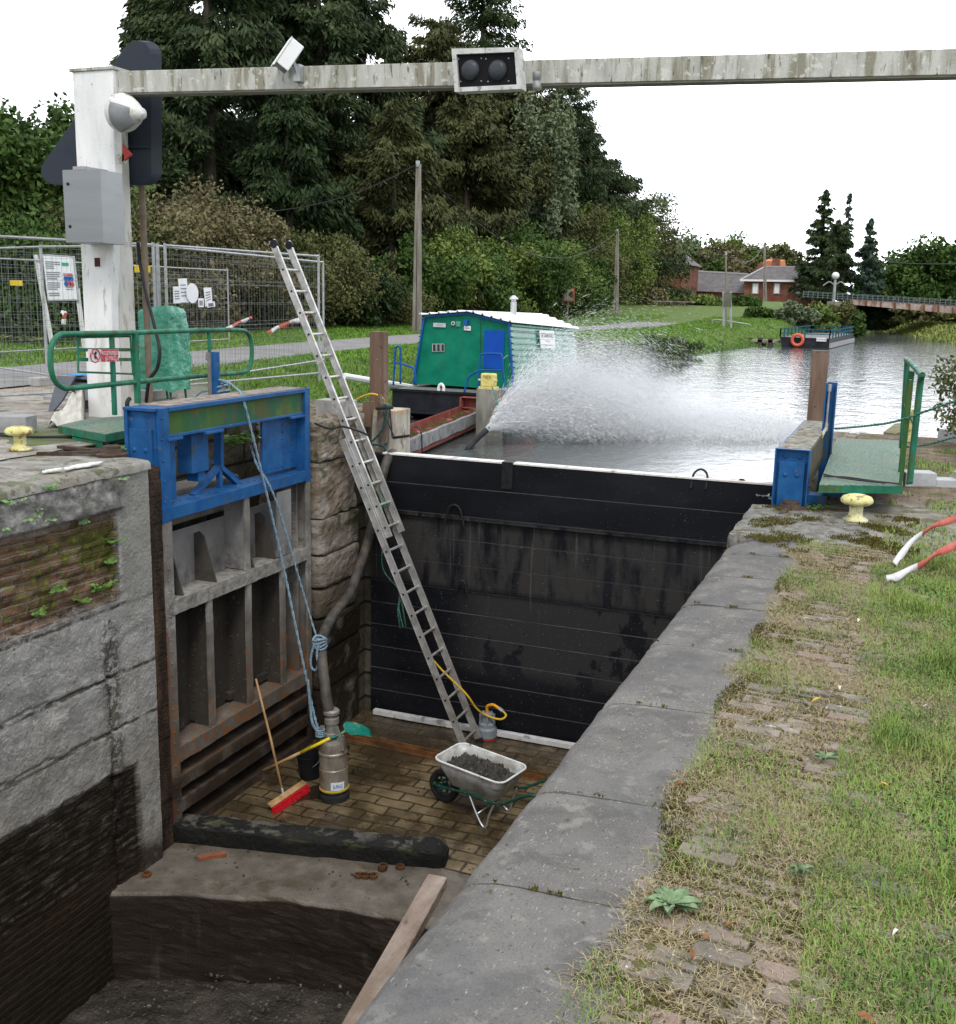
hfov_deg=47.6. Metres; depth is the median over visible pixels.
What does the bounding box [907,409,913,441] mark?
boundary post
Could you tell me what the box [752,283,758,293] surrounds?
window
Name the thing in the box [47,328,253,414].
gate railing
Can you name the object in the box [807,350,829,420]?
timber post
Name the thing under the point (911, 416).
green rope
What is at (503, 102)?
conifer
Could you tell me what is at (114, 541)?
wall plant
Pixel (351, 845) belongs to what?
timber beam
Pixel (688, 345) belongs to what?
bush
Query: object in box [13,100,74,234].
tree
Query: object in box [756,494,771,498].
metal bracket
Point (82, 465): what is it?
plaster smear
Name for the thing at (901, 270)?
tree
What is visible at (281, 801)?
broom
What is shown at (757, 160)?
sky
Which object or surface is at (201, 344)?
verge grass
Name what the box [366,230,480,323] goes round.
bush
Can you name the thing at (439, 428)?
guide beam
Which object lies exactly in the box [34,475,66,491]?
wall plant
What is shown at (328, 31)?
conifer
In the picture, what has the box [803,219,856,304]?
conifer
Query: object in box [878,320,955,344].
bank grass
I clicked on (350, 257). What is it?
bush
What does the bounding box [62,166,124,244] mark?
control cabinet
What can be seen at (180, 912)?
sill
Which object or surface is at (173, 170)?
tree
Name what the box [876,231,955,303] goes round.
tree
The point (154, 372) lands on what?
black cable
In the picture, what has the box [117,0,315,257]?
conifer
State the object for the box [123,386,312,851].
lock gate
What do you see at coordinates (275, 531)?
blue rope
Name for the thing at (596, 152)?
conifer
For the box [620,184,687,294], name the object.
bush
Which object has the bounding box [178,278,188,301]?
paper notice
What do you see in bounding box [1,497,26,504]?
wall plant
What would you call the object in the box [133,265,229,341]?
site fence
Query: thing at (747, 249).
tree
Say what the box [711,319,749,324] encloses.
bank handrail
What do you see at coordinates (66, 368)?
road
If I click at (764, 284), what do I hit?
utility pole
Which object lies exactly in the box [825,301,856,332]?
bush
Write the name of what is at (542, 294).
bush
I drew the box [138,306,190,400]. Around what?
covered machine
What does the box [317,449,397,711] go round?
discharge hose
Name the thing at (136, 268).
fence tag
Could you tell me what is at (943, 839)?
clover
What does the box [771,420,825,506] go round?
lock gate
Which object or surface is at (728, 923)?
fallen leaf
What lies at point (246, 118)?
conifer
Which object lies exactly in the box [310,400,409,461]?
quay corner
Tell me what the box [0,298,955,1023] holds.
ground
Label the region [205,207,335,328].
bush
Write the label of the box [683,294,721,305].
bush
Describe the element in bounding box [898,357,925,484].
platform railing
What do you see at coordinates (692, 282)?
brick house
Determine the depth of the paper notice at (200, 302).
15.57 m
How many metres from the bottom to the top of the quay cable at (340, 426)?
0.047 m
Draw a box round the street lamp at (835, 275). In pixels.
[823,272,846,300]
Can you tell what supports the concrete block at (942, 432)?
on the pavement at (911, 506)
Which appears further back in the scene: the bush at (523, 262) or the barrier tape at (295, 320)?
the bush at (523, 262)
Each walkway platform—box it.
[58,416,124,447]
[818,438,902,496]
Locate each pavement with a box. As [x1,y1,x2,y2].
[0,385,206,459]
[808,433,955,568]
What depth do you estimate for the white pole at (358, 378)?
20.94 m
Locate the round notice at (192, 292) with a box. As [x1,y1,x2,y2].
[186,283,197,302]
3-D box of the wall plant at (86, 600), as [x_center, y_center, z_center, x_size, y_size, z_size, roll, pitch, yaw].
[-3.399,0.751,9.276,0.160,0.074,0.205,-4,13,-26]
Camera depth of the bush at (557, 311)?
67.22 m
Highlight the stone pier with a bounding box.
[65,411,370,739]
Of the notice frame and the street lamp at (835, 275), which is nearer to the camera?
the notice frame
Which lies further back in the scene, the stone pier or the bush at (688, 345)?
the bush at (688, 345)
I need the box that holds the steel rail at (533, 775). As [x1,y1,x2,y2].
[345,734,546,781]
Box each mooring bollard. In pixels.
[4,425,34,451]
[840,493,873,522]
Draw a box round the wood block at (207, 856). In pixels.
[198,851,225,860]
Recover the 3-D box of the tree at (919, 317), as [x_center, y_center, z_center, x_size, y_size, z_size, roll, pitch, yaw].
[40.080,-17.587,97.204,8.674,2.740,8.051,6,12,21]
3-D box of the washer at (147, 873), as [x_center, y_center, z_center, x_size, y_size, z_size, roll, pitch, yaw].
[-3.155,3.446,10.317,0.090,0.024,0.090,6,12,21]
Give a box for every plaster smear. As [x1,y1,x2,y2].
[42,468,62,472]
[64,461,102,469]
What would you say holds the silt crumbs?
on the floor
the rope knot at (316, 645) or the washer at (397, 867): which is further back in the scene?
the rope knot at (316, 645)
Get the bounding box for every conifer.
[108,0,239,120]
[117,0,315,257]
[207,94,401,326]
[216,0,346,218]
[225,0,428,249]
[231,107,259,122]
[329,0,476,253]
[335,97,485,319]
[373,12,513,241]
[408,103,571,319]
[424,0,591,304]
[482,89,600,300]
[536,88,658,296]
[580,128,660,298]
[589,174,695,299]
[787,189,847,301]
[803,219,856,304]
[842,193,856,294]
[845,217,885,301]
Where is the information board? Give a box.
[33,254,85,348]
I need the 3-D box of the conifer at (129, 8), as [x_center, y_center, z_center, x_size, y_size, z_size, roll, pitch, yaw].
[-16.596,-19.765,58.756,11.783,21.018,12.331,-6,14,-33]
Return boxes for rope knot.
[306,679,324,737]
[309,634,327,671]
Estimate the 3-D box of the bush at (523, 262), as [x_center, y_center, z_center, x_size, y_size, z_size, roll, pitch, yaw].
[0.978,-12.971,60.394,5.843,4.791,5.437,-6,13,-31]
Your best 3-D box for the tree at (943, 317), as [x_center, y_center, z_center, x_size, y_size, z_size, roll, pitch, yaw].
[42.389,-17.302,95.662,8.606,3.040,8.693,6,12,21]
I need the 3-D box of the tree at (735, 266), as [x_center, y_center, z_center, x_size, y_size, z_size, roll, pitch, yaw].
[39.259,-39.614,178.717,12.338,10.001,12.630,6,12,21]
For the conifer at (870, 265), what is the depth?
128.14 m
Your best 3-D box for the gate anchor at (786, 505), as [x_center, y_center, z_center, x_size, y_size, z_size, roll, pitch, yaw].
[3.237,-0.042,10.631,0.851,0.125,0.419,-2,12,-15]
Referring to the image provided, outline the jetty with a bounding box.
[748,338,780,345]
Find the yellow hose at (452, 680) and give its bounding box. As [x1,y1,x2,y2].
[355,393,506,719]
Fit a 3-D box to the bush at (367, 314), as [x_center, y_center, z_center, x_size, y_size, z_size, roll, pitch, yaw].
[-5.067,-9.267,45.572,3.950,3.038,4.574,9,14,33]
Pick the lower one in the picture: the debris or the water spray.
the debris
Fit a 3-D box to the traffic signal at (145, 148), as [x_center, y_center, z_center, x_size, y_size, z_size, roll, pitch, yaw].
[-4.468,-3.337,13.084,1.790,4.316,0.210,6,12,21]
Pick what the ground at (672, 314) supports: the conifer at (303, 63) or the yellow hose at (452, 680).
the conifer at (303, 63)
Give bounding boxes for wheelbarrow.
[429,742,548,827]
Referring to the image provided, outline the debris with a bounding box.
[100,973,348,1023]
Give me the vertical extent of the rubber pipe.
0.398 m
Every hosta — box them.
[0,335,17,342]
[22,333,48,343]
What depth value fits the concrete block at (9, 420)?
11.21 m
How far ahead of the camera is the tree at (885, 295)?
134.84 m
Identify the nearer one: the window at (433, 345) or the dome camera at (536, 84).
the dome camera at (536, 84)
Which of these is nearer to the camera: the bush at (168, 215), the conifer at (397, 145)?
the bush at (168, 215)
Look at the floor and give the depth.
12.01 m
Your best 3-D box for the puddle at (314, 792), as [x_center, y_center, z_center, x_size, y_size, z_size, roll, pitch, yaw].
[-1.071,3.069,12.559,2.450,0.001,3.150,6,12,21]
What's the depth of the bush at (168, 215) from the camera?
34.24 m
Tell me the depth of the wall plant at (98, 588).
9.37 m
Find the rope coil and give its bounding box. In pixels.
[194,379,230,396]
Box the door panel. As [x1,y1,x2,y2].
[483,330,504,368]
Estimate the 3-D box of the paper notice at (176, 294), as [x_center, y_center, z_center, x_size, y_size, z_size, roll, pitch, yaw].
[-4.202,-3.032,15.135,0.007,0.234,0.155,7,13,26]
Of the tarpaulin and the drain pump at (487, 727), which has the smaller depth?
the tarpaulin
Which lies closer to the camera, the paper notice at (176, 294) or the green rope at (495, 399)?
the paper notice at (176, 294)
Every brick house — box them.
[654,251,700,295]
[739,266,815,305]
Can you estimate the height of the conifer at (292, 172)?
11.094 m
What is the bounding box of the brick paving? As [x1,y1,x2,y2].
[597,552,955,1023]
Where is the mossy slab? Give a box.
[883,423,899,435]
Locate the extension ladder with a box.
[269,239,483,742]
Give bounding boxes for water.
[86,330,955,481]
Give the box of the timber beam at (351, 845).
[172,814,448,868]
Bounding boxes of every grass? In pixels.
[0,324,420,366]
[191,342,581,405]
[264,312,800,370]
[536,537,927,1023]
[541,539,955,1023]
[784,554,955,1023]
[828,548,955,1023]
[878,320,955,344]
[880,447,955,557]
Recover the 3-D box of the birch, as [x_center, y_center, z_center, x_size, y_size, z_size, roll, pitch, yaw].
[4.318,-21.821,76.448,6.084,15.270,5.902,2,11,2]
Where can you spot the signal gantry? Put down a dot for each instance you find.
(107, 283)
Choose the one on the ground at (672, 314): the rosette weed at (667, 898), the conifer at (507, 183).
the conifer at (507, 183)
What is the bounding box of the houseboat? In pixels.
[390,295,590,417]
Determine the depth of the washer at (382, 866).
10.48 m
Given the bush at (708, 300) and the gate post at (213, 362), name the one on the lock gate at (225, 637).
the gate post at (213, 362)
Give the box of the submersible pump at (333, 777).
[318,707,349,803]
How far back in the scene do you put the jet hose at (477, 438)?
17.24 m
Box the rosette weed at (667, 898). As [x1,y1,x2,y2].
[644,885,703,915]
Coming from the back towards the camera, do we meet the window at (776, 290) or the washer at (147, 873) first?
the window at (776, 290)
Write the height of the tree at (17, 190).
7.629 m
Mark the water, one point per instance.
(866, 372)
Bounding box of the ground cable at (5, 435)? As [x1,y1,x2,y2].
[0,434,108,444]
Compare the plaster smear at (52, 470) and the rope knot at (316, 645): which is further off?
the rope knot at (316, 645)
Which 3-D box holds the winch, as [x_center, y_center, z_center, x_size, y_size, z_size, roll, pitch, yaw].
[-1.152,-1.036,13.813,0.895,0.923,0.220,10,14,37]
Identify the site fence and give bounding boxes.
[0,235,177,399]
[0,246,56,386]
[0,258,83,351]
[39,243,160,376]
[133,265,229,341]
[155,243,324,381]
[163,243,320,385]
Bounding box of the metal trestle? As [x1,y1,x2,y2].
[43,374,88,410]
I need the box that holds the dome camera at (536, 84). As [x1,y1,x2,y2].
[532,71,541,90]
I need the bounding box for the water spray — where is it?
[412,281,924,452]
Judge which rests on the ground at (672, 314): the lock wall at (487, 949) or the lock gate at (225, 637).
the lock wall at (487, 949)
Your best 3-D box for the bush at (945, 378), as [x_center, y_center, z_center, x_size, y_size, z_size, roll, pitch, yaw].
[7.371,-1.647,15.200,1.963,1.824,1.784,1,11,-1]
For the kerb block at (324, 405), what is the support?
on the stone pier
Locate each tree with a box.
[0,91,160,235]
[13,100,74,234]
[16,112,192,238]
[217,167,248,194]
[634,189,700,279]
[680,233,724,271]
[692,242,755,274]
[701,230,763,271]
[730,238,771,258]
[742,240,792,273]
[758,248,813,265]
[849,256,924,299]
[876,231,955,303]
[876,298,933,326]
[885,256,936,289]
[909,235,955,302]
[915,313,945,321]
[929,303,955,322]
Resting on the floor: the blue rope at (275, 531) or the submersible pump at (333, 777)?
the submersible pump at (333, 777)
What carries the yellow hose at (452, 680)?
attached to the winch
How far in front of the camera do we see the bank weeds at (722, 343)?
52.44 m
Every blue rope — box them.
[220,381,317,727]
[250,445,318,637]
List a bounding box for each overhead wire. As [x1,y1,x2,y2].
[153,164,416,212]
[421,168,616,258]
[619,232,723,260]
[727,243,764,262]
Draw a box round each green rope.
[368,474,406,627]
[488,387,496,427]
[834,399,955,429]
[907,436,955,447]
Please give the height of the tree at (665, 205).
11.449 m
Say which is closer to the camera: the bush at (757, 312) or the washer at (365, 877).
the washer at (365, 877)
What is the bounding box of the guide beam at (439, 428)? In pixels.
[410,391,537,453]
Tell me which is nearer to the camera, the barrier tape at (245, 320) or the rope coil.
the rope coil
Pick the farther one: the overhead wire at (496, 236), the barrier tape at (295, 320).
the overhead wire at (496, 236)
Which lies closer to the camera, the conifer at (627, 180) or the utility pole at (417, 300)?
the utility pole at (417, 300)
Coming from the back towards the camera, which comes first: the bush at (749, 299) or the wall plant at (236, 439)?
the bush at (749, 299)
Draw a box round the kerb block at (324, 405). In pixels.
[316,398,356,416]
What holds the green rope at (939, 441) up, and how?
attached to the platform railing at (908, 381)
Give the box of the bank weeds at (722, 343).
[324,336,778,404]
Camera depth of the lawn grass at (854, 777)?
4.07 m
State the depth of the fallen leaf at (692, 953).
3.31 m
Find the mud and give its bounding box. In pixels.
[59,979,357,1023]
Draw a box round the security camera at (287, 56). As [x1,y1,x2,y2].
[270,36,303,82]
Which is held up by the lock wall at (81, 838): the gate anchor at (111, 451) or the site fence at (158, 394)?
the gate anchor at (111, 451)
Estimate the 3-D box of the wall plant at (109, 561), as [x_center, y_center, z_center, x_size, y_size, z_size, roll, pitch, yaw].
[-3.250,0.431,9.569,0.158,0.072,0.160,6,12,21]
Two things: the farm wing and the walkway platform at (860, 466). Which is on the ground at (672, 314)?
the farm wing
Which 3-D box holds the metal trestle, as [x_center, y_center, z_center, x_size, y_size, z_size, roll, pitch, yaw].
[-5.169,-1.490,13.596,1.030,0.508,0.500,6,12,21]
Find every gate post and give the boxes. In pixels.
[205,352,219,394]
[817,382,837,484]
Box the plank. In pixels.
[342,874,446,1023]
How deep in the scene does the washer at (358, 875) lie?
10.38 m
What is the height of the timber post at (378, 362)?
1.706 m
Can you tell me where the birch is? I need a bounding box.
[508,88,580,242]
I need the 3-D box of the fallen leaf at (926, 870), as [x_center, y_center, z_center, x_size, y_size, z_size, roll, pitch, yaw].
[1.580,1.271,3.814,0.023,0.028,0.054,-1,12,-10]
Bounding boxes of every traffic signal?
[41,40,161,402]
[452,47,525,93]
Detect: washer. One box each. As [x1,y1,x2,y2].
[142,870,151,876]
[354,871,363,877]
[361,872,369,878]
[369,872,377,878]
[378,862,387,871]
[395,863,404,869]
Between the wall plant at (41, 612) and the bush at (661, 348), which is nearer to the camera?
the wall plant at (41, 612)
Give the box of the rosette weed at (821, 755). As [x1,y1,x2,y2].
[813,750,836,760]
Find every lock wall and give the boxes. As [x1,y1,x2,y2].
[0,455,162,1023]
[355,431,871,1023]
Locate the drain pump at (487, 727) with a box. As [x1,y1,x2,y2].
[478,703,503,740]
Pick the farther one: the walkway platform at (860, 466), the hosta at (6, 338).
the hosta at (6, 338)
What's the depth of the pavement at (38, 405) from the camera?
13.73 m
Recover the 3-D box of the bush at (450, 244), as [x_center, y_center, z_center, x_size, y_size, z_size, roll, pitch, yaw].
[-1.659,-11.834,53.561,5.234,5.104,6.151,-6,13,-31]
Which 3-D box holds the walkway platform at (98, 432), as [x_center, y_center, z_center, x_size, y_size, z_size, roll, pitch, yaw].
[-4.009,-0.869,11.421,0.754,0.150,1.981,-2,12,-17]
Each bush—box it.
[0,203,83,341]
[0,218,83,333]
[39,197,164,336]
[42,216,199,330]
[130,172,275,327]
[130,185,237,327]
[171,191,301,328]
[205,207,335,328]
[271,226,359,327]
[309,229,385,326]
[325,253,412,326]
[362,267,443,325]
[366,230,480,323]
[424,222,501,310]
[455,242,520,311]
[469,235,542,320]
[494,214,581,313]
[518,240,604,316]
[540,234,617,314]
[555,203,634,308]
[575,338,636,372]
[576,198,662,303]
[604,340,649,370]
[617,333,678,364]
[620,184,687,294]
[620,284,674,305]
[636,336,693,360]
[661,291,680,303]
[669,295,704,305]
[676,340,704,353]
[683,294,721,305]
[732,293,763,305]
[740,305,774,317]
[773,299,821,330]
[809,300,841,332]
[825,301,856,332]
[847,309,866,337]
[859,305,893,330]
[928,355,955,435]
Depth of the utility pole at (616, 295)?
73.43 m
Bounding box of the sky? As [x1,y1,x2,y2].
[0,0,955,300]
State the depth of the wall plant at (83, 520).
9.22 m
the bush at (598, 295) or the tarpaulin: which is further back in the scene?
the bush at (598, 295)
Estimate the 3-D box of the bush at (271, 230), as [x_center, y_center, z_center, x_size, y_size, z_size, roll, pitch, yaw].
[-9.071,-9.136,39.483,5.691,4.860,5.451,6,12,21]
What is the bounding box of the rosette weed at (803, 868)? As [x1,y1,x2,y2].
[789,863,814,876]
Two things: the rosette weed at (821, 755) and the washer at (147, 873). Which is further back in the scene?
the washer at (147, 873)
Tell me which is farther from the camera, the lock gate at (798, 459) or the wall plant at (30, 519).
the lock gate at (798, 459)
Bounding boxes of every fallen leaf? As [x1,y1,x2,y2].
[690,948,695,961]
[698,933,709,940]
[725,921,736,926]
[854,1011,875,1023]
[922,868,931,879]
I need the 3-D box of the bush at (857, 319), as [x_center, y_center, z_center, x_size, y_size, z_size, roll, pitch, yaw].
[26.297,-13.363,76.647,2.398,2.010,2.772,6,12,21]
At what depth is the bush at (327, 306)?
42.70 m
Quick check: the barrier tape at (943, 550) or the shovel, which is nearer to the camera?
the barrier tape at (943, 550)
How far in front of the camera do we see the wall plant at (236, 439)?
11.89 m
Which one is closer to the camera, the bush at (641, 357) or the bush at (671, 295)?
the bush at (641, 357)
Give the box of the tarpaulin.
[48,390,84,426]
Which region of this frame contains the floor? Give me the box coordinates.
[211,708,569,874]
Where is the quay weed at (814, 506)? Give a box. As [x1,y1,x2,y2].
[806,502,835,509]
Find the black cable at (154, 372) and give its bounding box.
[136,242,161,402]
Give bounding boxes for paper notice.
[173,286,180,302]
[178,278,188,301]
[198,298,203,306]
[204,288,211,306]
[206,301,214,307]
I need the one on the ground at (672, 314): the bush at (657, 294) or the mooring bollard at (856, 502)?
the bush at (657, 294)
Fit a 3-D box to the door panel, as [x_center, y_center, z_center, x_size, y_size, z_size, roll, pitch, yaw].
[0.309,-3.125,20.840,0.418,0.731,0.012,6,12,21]
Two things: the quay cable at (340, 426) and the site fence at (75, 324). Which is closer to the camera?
the quay cable at (340, 426)
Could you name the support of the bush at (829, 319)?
on the ground at (672, 314)
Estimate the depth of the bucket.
12.38 m
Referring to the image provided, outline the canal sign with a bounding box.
[561,288,574,319]
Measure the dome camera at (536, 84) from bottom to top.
0.188 m
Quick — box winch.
[362,394,409,451]
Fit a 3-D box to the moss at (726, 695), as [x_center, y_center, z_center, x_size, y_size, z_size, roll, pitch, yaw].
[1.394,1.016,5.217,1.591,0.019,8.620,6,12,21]
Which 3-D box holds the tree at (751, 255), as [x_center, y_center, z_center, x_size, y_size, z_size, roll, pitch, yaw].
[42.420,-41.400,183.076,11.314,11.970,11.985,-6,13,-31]
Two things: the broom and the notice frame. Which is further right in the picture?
the notice frame
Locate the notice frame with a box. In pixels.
[722,292,731,327]
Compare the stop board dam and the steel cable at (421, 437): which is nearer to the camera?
the stop board dam
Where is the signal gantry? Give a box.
[69,49,955,416]
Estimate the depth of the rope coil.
12.82 m
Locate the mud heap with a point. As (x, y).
(488, 768)
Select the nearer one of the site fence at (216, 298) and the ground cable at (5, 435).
the ground cable at (5, 435)
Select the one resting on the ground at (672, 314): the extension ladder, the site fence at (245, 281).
the site fence at (245, 281)
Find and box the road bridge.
[803,291,955,313]
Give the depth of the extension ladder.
13.18 m
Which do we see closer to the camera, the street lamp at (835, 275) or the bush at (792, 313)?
the bush at (792, 313)
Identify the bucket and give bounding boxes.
[296,748,319,780]
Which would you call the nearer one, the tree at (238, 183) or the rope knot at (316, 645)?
the rope knot at (316, 645)
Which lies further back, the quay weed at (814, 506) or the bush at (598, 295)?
the bush at (598, 295)
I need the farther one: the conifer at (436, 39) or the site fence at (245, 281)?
the conifer at (436, 39)
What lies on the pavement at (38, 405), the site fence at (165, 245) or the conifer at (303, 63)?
the site fence at (165, 245)
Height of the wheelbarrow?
0.638 m
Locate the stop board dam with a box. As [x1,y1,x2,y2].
[370,451,772,748]
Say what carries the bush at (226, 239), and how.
on the ground at (672, 314)
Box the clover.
[846,564,955,1023]
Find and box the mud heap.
[441,752,520,789]
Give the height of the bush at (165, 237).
3.636 m
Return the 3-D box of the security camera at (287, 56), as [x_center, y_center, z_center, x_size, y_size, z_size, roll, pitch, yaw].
[-2.013,-4.790,11.462,0.343,0.425,0.190,-3,12,-20]
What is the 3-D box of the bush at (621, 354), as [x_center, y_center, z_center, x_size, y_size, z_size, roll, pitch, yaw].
[3.957,-5.013,34.758,2.414,1.114,1.394,2,11,3]
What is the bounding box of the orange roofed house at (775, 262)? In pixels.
[755,258,785,269]
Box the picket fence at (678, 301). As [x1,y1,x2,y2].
[652,300,695,306]
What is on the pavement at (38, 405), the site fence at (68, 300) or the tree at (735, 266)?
the site fence at (68, 300)
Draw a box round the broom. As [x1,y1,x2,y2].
[255,679,309,813]
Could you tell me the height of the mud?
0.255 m
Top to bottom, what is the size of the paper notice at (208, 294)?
0.279 m
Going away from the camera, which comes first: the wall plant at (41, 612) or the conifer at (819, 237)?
the wall plant at (41, 612)
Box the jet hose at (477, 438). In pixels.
[464,428,488,449]
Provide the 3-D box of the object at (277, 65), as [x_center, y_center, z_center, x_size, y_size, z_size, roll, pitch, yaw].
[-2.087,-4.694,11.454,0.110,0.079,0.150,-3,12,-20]
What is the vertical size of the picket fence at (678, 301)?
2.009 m
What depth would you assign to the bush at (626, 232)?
88.15 m
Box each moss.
[493,541,955,1023]
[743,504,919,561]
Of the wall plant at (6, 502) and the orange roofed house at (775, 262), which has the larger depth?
the orange roofed house at (775, 262)
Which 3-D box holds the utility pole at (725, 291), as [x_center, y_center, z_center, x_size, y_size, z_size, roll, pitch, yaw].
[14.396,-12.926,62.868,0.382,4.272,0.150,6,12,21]
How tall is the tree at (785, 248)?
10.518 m
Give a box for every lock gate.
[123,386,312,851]
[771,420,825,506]
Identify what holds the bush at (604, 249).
on the ground at (672, 314)
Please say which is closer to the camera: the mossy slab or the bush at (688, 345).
the mossy slab
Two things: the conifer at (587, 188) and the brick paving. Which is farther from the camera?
the conifer at (587, 188)
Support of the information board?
attached to the site fence at (75, 324)
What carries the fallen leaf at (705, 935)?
on the brick paving
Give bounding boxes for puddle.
[132,985,179,996]
[297,740,350,800]
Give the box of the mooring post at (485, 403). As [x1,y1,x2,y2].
[476,373,503,435]
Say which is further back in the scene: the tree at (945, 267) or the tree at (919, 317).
the tree at (945, 267)
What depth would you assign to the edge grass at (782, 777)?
4.27 m
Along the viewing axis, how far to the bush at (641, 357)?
36.20 m
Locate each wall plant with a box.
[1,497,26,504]
[22,508,43,521]
[31,605,46,616]
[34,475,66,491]
[49,583,67,593]
[71,596,91,603]
[77,516,89,524]
[89,579,117,591]
[101,538,126,543]
[104,556,117,564]
[224,430,262,445]
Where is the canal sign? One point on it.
(567, 297)
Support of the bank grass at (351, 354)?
on the ground at (672, 314)
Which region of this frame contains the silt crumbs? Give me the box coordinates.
[187,721,544,898]
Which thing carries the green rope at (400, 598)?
hanging from the extension ladder
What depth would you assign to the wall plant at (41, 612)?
8.84 m
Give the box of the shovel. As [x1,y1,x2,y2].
[263,722,374,771]
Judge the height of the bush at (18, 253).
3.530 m
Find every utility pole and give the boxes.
[412,161,421,331]
[613,229,618,314]
[724,251,726,323]
[763,242,766,300]
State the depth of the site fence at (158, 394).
13.87 m
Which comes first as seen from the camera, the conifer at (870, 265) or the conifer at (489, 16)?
the conifer at (489, 16)
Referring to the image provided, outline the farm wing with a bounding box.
[697,270,747,296]
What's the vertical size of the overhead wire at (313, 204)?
2.298 m
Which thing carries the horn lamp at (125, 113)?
attached to the signal gantry
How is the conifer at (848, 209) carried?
on the ground at (672, 314)
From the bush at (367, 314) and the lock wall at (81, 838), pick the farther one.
the bush at (367, 314)
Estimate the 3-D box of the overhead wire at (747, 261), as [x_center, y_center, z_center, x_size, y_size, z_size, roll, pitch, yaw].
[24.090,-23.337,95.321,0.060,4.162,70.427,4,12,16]
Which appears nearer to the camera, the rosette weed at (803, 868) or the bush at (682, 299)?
the rosette weed at (803, 868)
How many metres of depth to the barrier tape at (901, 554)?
8.51 m
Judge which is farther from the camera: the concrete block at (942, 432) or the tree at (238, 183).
the tree at (238, 183)
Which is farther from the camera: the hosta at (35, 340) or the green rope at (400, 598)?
the hosta at (35, 340)
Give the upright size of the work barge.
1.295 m
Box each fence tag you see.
[10,280,22,285]
[134,265,149,271]
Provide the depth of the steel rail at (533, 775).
13.23 m
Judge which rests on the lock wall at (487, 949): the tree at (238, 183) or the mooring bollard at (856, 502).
the mooring bollard at (856, 502)
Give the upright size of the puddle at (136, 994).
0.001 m
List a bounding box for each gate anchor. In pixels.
[36,445,128,457]
[775,500,848,513]
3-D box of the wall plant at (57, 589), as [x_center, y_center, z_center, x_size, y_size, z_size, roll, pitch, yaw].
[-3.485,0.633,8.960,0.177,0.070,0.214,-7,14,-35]
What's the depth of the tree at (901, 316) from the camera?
94.33 m
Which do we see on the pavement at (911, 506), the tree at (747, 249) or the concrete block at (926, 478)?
the concrete block at (926, 478)
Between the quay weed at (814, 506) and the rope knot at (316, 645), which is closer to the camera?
the quay weed at (814, 506)
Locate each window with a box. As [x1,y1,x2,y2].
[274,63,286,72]
[432,344,435,351]
[436,344,439,351]
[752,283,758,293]
[773,283,780,293]
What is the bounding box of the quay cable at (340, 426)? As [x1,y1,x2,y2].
[314,422,368,435]
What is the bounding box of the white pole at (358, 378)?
[343,373,413,387]
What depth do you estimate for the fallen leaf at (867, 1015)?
3.04 m
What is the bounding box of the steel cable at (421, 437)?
[410,426,422,451]
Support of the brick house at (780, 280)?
on the ground at (672, 314)
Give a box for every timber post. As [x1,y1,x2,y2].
[370,331,387,406]
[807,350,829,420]
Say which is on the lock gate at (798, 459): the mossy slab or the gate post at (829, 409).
the gate post at (829, 409)
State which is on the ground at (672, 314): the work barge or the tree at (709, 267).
the tree at (709, 267)
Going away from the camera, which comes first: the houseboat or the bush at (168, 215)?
the houseboat
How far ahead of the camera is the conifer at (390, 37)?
56.98 m
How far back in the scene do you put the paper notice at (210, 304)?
15.75 m
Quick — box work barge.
[779,325,854,348]
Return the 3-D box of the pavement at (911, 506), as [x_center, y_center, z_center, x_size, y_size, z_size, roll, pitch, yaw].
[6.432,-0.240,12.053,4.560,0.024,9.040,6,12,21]
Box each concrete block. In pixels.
[0,413,36,432]
[903,469,955,487]
[937,428,955,443]
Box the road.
[0,322,675,387]
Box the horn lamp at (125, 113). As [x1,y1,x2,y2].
[104,93,146,132]
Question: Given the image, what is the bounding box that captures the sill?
[109,817,470,995]
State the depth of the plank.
3.98 m
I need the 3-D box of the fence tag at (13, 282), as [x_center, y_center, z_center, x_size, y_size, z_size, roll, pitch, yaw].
[-7.697,-3.820,18.061,0.260,0.090,0.010,6,12,21]
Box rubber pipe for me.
[125,397,131,405]
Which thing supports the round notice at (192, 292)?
attached to the site fence at (165, 245)
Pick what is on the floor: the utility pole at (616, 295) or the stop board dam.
the stop board dam
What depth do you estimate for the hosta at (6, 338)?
27.76 m
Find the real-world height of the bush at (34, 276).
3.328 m
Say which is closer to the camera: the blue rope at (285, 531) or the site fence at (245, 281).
the blue rope at (285, 531)
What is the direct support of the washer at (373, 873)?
on the sill
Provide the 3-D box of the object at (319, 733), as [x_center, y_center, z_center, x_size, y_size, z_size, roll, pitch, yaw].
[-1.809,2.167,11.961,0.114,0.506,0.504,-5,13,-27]
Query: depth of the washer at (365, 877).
10.35 m
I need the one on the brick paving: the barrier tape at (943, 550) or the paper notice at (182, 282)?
the barrier tape at (943, 550)
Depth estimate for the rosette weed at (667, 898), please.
3.61 m
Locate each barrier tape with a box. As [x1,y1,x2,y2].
[60,310,66,324]
[226,316,252,327]
[266,315,307,333]
[886,541,955,580]
[893,515,955,565]
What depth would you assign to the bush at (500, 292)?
55.91 m

